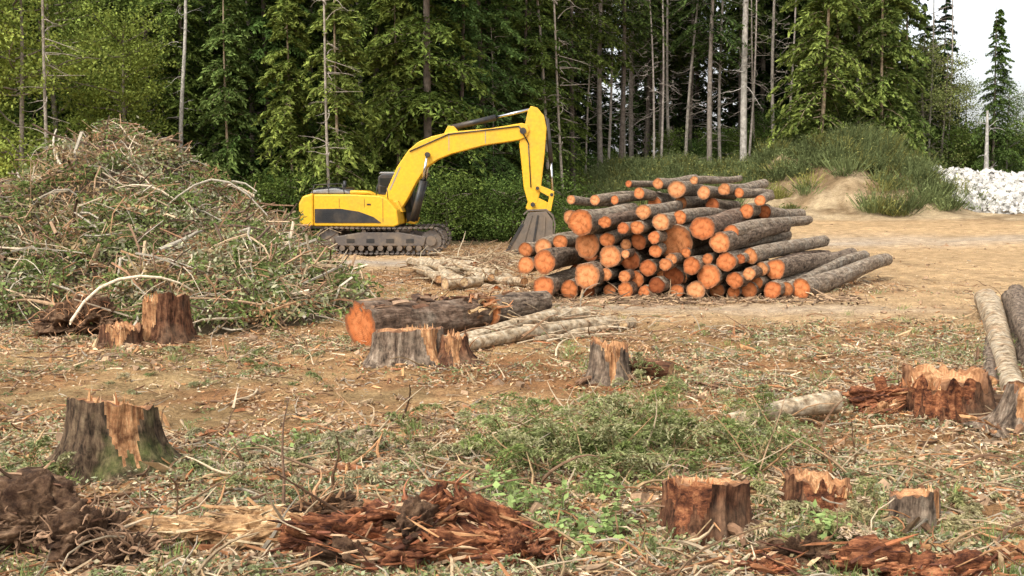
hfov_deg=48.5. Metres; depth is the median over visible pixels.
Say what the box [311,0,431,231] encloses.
fir tree
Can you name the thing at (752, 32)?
dead tree
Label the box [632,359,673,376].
branch log
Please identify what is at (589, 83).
dead tree
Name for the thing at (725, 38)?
pine tree
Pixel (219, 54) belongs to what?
fir tree
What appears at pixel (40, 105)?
fir tree
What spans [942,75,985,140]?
alder tree
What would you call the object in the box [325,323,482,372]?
tree stump
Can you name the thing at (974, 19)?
sky
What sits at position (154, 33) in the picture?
pine tree
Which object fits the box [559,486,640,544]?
maple sapling
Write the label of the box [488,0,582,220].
fir tree
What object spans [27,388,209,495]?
tree stump
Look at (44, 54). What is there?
dead tree
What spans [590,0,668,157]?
pine tree
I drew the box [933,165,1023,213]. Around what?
gravel heap
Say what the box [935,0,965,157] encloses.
dead tree
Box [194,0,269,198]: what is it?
hemlock tree
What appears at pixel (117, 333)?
tree stump
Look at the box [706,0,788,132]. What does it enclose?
pine tree
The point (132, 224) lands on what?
brush pile
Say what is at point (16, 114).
fir tree
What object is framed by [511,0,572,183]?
dead tree
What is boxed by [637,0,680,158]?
dead tree
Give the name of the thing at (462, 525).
rotten stump
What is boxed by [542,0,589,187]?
dead tree
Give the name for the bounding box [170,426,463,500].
cut conifer branches
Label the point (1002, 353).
roadside log stack
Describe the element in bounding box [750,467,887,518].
tree stump
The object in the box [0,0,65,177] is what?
broadleaf tree
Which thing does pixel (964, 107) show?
alder tree
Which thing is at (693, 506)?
tree stump
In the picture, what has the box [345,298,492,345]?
felled log
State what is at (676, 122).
distant forest
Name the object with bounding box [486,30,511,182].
dead tree
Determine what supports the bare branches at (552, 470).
on the ground
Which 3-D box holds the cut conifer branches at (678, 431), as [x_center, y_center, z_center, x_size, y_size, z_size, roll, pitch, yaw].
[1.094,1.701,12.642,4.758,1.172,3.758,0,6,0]
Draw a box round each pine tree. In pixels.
[92,0,201,78]
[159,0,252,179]
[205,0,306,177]
[251,0,362,128]
[496,0,589,122]
[533,0,621,190]
[558,0,644,165]
[579,0,669,158]
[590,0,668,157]
[614,0,686,157]
[621,0,704,152]
[648,0,733,152]
[666,0,761,162]
[678,0,735,134]
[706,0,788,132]
[730,0,806,131]
[769,0,808,116]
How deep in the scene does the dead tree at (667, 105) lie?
78.83 m
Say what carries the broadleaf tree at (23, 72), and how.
on the ground
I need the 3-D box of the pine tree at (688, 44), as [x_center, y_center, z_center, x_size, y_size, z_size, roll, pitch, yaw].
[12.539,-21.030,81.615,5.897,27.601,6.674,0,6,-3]
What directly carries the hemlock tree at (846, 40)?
on the ground
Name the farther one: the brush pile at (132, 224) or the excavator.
the excavator
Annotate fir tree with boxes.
[0,0,43,176]
[15,0,130,166]
[90,0,208,164]
[120,0,235,179]
[174,0,286,179]
[205,0,331,206]
[275,0,379,231]
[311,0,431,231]
[353,0,498,226]
[355,0,459,191]
[416,0,516,236]
[432,0,553,235]
[470,0,568,208]
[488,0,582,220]
[506,0,595,202]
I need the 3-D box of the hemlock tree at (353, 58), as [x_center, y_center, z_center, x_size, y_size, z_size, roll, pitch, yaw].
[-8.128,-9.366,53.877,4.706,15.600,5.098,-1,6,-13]
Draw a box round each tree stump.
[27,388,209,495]
[64,321,169,352]
[139,292,223,348]
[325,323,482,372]
[431,328,483,370]
[563,337,657,390]
[611,474,800,553]
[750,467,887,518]
[869,484,980,538]
[901,363,1003,429]
[959,381,1023,440]
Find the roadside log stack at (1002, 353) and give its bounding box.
[974,284,1023,390]
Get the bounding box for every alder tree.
[850,0,926,124]
[863,13,936,137]
[884,35,953,151]
[892,26,967,166]
[916,48,983,167]
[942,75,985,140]
[942,78,985,153]
[982,81,1023,172]
[1000,96,1023,172]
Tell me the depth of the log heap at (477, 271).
33.12 m
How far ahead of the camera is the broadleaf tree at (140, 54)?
52.84 m
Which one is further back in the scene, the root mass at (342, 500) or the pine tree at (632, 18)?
the pine tree at (632, 18)
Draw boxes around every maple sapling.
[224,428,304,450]
[445,454,518,493]
[492,474,568,524]
[543,516,615,560]
[555,465,640,510]
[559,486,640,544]
[796,499,857,541]
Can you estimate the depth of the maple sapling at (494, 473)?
10.68 m
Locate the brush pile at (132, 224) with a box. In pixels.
[0,113,395,335]
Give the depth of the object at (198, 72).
65.30 m
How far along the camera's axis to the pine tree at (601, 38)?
74.83 m
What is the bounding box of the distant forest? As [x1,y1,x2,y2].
[1,0,1023,182]
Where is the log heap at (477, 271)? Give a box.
[380,231,563,290]
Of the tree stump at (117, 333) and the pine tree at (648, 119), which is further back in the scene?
the pine tree at (648, 119)
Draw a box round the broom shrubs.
[552,114,999,224]
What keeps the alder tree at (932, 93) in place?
on the ground
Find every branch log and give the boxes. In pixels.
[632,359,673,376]
[724,390,842,424]
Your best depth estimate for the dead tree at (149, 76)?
59.36 m
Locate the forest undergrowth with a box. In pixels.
[3,90,912,241]
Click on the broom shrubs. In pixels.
(871, 149)
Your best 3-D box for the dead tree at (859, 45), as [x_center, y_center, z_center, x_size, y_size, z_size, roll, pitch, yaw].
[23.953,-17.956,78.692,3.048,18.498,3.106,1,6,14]
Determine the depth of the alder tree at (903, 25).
85.85 m
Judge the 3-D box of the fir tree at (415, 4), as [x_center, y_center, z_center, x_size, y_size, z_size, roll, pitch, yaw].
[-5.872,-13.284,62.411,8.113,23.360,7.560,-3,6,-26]
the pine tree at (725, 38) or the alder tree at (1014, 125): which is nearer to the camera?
the pine tree at (725, 38)
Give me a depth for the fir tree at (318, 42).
59.70 m
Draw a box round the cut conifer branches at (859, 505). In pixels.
[727,476,1023,547]
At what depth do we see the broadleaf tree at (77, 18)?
56.21 m
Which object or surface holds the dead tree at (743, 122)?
on the ground
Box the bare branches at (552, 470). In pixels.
[156,354,1023,559]
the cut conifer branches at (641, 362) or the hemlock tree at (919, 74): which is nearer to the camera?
the cut conifer branches at (641, 362)
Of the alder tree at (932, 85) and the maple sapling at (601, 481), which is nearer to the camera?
the maple sapling at (601, 481)
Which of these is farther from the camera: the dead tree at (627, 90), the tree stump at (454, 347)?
the dead tree at (627, 90)
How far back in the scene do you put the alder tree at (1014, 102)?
87.09 m
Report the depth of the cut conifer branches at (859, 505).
9.85 m
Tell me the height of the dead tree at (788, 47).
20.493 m
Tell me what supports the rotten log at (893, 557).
on the ground
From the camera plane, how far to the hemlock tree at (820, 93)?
74.63 m
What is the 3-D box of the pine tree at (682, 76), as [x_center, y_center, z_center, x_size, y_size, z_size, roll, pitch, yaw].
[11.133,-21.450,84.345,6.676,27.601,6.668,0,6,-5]
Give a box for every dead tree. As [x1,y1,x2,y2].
[11,0,84,169]
[134,4,164,143]
[161,0,203,158]
[305,0,360,229]
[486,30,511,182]
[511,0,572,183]
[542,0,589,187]
[576,0,613,173]
[583,2,630,162]
[603,1,646,155]
[630,0,668,160]
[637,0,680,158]
[649,0,680,152]
[678,0,706,155]
[701,0,731,161]
[714,0,761,162]
[729,0,771,157]
[737,0,777,150]
[754,0,787,139]
[767,0,803,116]
[853,0,873,123]
[918,0,954,154]
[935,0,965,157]
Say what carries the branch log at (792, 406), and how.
on the ground
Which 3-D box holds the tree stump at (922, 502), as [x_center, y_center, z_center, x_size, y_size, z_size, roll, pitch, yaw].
[3.483,1.932,9.964,1.088,0.497,1.058,0,6,0]
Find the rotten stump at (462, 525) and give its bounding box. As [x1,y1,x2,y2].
[266,469,569,574]
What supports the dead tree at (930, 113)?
on the ground
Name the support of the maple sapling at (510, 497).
on the ground
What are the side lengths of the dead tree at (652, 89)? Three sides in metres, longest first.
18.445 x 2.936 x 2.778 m
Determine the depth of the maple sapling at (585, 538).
9.09 m
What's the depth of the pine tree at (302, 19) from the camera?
62.90 m
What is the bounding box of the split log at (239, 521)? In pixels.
[118,496,307,548]
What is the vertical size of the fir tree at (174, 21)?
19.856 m
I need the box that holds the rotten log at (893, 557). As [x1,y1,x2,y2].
[718,530,1023,575]
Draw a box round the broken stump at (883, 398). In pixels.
[841,375,996,420]
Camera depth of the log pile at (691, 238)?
28.49 m
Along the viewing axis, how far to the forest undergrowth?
54.66 m
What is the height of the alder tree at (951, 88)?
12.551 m
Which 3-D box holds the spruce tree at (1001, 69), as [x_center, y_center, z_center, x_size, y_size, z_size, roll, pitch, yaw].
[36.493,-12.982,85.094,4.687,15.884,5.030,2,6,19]
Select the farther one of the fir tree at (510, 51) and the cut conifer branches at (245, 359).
the fir tree at (510, 51)
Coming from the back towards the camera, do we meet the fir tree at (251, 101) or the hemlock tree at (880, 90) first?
the hemlock tree at (880, 90)
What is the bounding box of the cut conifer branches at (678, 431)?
[405,377,824,492]
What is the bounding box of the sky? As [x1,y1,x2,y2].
[195,0,1023,157]
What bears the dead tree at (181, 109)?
on the ground
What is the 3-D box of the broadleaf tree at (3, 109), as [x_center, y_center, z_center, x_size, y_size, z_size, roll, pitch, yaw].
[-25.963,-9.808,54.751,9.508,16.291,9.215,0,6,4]
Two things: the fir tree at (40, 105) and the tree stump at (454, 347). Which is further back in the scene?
the fir tree at (40, 105)
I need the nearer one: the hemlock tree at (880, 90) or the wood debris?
the wood debris
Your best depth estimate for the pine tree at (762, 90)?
84.16 m
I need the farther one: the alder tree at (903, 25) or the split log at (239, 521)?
the alder tree at (903, 25)
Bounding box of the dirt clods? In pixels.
[0,224,1023,575]
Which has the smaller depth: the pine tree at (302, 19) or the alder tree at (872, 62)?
the pine tree at (302, 19)
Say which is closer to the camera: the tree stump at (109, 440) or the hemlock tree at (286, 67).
the tree stump at (109, 440)
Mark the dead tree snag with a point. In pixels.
(986, 156)
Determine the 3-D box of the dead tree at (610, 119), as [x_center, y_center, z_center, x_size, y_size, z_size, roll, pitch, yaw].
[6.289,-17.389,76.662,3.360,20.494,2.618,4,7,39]
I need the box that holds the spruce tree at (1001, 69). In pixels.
[969,9,1023,172]
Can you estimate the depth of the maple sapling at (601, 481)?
10.49 m
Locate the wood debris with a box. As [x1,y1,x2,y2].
[0,240,1023,575]
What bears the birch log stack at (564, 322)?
on the ground
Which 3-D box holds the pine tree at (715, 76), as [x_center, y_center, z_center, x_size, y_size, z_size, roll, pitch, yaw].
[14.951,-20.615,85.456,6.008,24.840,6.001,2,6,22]
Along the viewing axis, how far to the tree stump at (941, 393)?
14.18 m
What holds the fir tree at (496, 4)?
on the ground
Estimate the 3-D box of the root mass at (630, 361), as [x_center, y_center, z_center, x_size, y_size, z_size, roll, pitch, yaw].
[2.010,1.183,17.094,0.858,0.671,0.657,0,6,0]
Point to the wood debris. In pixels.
(600, 548)
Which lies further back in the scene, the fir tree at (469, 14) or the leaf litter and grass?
the fir tree at (469, 14)
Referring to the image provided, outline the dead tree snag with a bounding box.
[978,111,1004,168]
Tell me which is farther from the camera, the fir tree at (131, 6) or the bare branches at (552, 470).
the fir tree at (131, 6)
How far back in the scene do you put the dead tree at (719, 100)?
77.98 m
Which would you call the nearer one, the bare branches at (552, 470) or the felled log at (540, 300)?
the bare branches at (552, 470)
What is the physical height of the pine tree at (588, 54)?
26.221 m
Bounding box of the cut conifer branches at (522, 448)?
[374,397,702,489]
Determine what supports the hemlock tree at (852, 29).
on the ground
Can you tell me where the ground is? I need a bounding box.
[0,150,1023,575]
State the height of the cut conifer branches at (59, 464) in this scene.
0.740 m
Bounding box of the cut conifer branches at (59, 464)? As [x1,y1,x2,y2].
[0,434,79,482]
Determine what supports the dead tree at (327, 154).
on the ground
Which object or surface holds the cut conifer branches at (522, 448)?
on the ground
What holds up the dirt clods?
on the ground
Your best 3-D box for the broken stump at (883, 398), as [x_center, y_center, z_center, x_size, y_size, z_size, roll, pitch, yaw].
[5.390,1.454,14.791,2.255,0.578,1.024,-1,6,-7]
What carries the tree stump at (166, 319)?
on the ground
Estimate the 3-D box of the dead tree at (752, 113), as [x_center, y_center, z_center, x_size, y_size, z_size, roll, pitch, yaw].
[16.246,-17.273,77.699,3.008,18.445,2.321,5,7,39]
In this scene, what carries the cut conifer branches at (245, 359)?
on the ground
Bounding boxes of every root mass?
[0,455,180,574]
[13,275,141,338]
[266,469,362,514]
[629,345,672,379]
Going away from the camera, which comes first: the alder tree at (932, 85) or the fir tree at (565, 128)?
the fir tree at (565, 128)
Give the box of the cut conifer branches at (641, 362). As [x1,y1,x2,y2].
[580,351,690,390]
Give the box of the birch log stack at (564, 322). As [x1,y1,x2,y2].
[445,299,685,349]
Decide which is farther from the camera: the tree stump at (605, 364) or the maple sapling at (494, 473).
the tree stump at (605, 364)
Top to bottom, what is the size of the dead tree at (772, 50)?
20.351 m
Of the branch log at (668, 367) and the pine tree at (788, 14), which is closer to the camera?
the branch log at (668, 367)
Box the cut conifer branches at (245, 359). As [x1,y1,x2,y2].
[102,342,325,394]
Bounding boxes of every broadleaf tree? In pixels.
[0,0,64,178]
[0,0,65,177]
[0,0,133,184]
[0,0,161,168]
[40,0,186,145]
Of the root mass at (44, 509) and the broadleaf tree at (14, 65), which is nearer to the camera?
the root mass at (44, 509)
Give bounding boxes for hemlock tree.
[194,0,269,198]
[251,0,326,231]
[292,0,382,236]
[359,0,448,192]
[766,0,878,148]
[788,0,884,132]
[794,0,879,123]
[844,0,930,160]
[873,0,951,168]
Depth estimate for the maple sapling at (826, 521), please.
9.48 m
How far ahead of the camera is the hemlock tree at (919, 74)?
81.36 m
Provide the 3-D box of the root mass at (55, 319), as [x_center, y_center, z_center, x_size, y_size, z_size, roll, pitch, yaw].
[-8.481,0.621,22.351,2.379,1.757,1.497,-1,6,-13]
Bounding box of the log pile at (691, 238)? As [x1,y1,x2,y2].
[518,174,892,308]
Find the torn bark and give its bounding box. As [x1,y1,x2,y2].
[359,290,517,318]
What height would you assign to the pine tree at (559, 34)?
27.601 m
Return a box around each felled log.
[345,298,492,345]
[489,291,551,324]
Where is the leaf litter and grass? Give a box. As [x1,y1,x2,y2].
[0,285,1023,575]
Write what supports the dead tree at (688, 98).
on the ground
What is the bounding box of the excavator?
[299,106,555,254]
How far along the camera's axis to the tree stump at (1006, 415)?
13.57 m
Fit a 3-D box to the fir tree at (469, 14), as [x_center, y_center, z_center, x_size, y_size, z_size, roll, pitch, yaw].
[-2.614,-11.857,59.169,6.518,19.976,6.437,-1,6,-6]
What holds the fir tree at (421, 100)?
on the ground
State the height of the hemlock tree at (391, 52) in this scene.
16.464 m
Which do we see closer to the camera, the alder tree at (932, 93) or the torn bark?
the torn bark
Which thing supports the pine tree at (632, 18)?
on the ground
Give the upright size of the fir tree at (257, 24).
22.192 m

